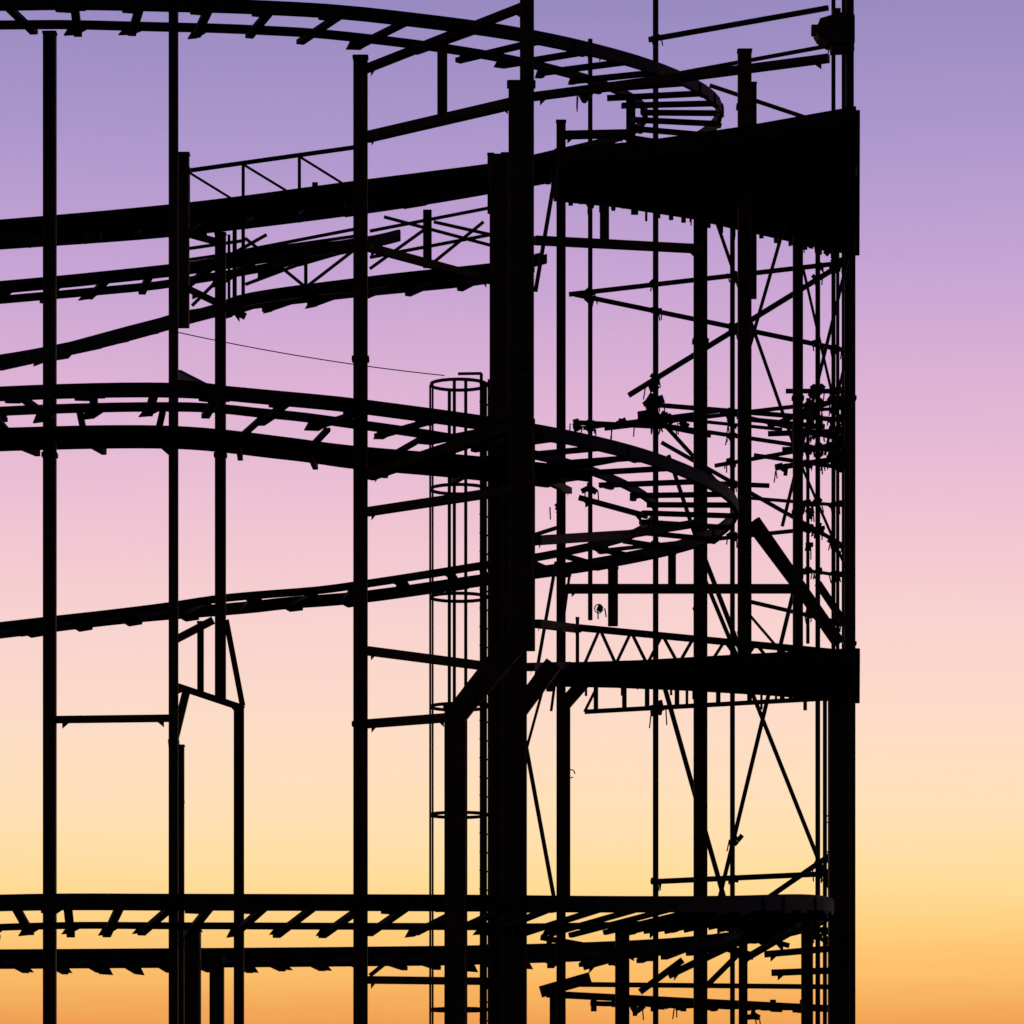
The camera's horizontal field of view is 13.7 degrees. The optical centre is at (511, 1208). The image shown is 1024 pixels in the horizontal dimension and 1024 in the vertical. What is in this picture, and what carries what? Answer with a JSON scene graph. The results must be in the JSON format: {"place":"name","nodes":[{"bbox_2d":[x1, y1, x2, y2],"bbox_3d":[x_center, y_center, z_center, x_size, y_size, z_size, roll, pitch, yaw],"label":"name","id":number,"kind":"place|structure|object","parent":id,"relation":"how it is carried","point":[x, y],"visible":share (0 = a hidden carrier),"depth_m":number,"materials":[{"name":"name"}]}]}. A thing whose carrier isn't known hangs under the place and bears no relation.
{"place":"outdoors","nodes":[
{"label":"outdoors","id":0,"kind":"place"},
{"bbox_2d":[0,0,1023,1023],"label":"sky","id":1,"kind":"structure","parent":0,"point":[939,84],"materials":[{"name":"multicoloured"}]},
{"label":"ground","id":2,"kind":"structure","parent":0,"visible":0},
{"bbox_2d":[527,0,850,1023],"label":"scaffolding","id":3,"kind":"object","parent":2,"relation":"on","point":[655,422],"visible":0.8,"depth_m":72.77,"materials":[{"name":"metal"}]},
{"bbox_2d":[547,992,827,1012],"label":"service walkway","id":4,"kind":"structure","parent":3,"relation":"attached to","point":[683,1004],"depth_m":72.96,"materials":[{"name":"metal"}]},
{"bbox_2d":[567,604,827,822],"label":"loose cable loops","id":5,"kind":"object","parent":3,"relation":"attached to","point":[599,613],"visible":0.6,"depth_m":71.01,"materials":[{"name":"metal"}]},
{"bbox_2d":[811,8,854,54],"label":"lift drive motor","id":6,"kind":"object","parent":3,"relation":"attached to","point":[834,33],"visible":0.98,"depth_m":71.35,"materials":[{"name":"paint"}]},
{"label":"concrete footings","id":7,"kind":"object","parent":2,"relation":"on","visible":0},
{"bbox_2d":[41,30,168,1023],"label":"roller coaster support frame","id":8,"kind":"object","parent":7,"relation":"on","point":[51,718],"visible":1,"depth_m":62.11,"materials":[{"name":"paint"}]},
{"bbox_2d":[168,12,246,1023],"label":"roller coaster support frame","id":9,"kind":"object","parent":7,"relation":"on","point":[181,289],"visible":0.98,"depth_m":65.90,"materials":[{"name":"paint"}]},
{"bbox_2d":[178,332,444,375],"bbox_3d":[-2.970,-12.637,63.050,4.351,0.284,0.016,0,0,-26],"label":"overhead cable","id":10,"kind":"object","parent":9,"relation":"attached to","point":[308,357],"visible":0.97,"depth_m":63.00,"materials":[{"name":"metal"}]},
{"bbox_2d":[429,372,489,1023],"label":"caged ladder","id":11,"kind":"object","parent":7,"relation":"on","point":[482,814],"visible":0.67,"depth_m":63.81,"materials":[{"name":"metal"}]},
{"bbox_2d":[443,646,524,1023],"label":"roller coaster support frame","id":12,"kind":"object","parent":7,"relation":"on","point":[454,869],"visible":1,"depth_m":59.05,"materials":[{"name":"paint"}]},
{"bbox_2d":[184,916,828,1023],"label":"roller coaster support frame","id":13,"kind":"object","parent":7,"relation":"on","point":[623,955],"visible":0.71,"depth_m":68.96,"materials":[{"name":"paint"}]},
{"bbox_2d":[0,893,833,974],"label":"roller coaster track","id":14,"kind":"structure","parent":13,"relation":"on","point":[745,918],"depth_m":61.03,"materials":[{"name":"metal"}]},
{"bbox_2d":[352,0,829,1023],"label":"roller coaster support frame","id":15,"kind":"object","parent":7,"relation":"on","point":[518,426],"visible":0.98,"depth_m":59.70,"materials":[{"name":"paint"}]},
{"bbox_2d":[0,253,546,370],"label":"roller coaster track","id":16,"kind":"structure","parent":15,"relation":"on","point":[408,284],"depth_m":71.58,"materials":[{"name":"metal"}]},
{"bbox_2d":[487,152,703,1023],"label":"roller coaster support frame","id":17,"kind":"object","parent":7,"relation":"on","point":[514,696],"visible":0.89,"depth_m":63.06,"materials":[{"name":"paint"}]},
{"bbox_2d":[0,382,737,638],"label":"roller coaster track","id":18,"kind":"structure","parent":17,"relation":"on","point":[279,403],"depth_m":62.36,"materials":[{"name":"metal"}]},
{"bbox_2d":[0,409,615,487],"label":"maintenance catwalk","id":19,"kind":"object","parent":18,"relation":"on","point":[314,453],"visible":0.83,"depth_m":62.05,"materials":[{"name":"paint"}]},
{"bbox_2d":[556,100,797,1023],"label":"roller coaster support frame","id":20,"kind":"object","parent":7,"relation":"on","point":[569,698],"visible":0.84,"depth_m":67.93,"materials":[{"name":"paint"}]},
{"bbox_2d":[0,0,723,249],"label":"roller coaster track","id":21,"kind":"structure","parent":20,"relation":"on","point":[265,11],"depth_m":60.91,"materials":[{"name":"metal"}]},
{"bbox_2d":[0,229,400,303],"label":"roller coaster track","id":22,"kind":"structure","parent":21,"relation":"attached to","point":[272,260],"depth_m":69.62,"materials":[{"name":"metal"}]},
{"bbox_2d":[0,145,550,306],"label":"lattice walkway","id":23,"kind":"structure","parent":21,"relation":"attached to","point":[94,225],"depth_m":70.81,"materials":[{"name":"paint"}]},
{"bbox_2d":[546,648,859,715],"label":"elevated platform","id":24,"kind":"structure","parent":20,"relation":"on","point":[792,674],"depth_m":67.76,"materials":[{"name":"paint"}]},
{"bbox_2d":[581,624,831,713],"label":"platform truss","id":25,"kind":"object","parent":24,"relation":"on","point":[690,639],"visible":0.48,"depth_m":67.97,"materials":[{"name":"metal"}]},
{"bbox_2d":[692,0,856,1023],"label":"roller coaster support frame","id":26,"kind":"object","parent":7,"relation":"on","point":[841,852],"visible":0.83,"depth_m":70.40,"materials":[{"name":"paint"}]},
{"bbox_2d":[551,106,859,257],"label":"elevated platform","id":27,"kind":"structure","parent":26,"relation":"on","point":[806,175],"depth_m":68.48,"materials":[{"name":"paint"}]}
]}

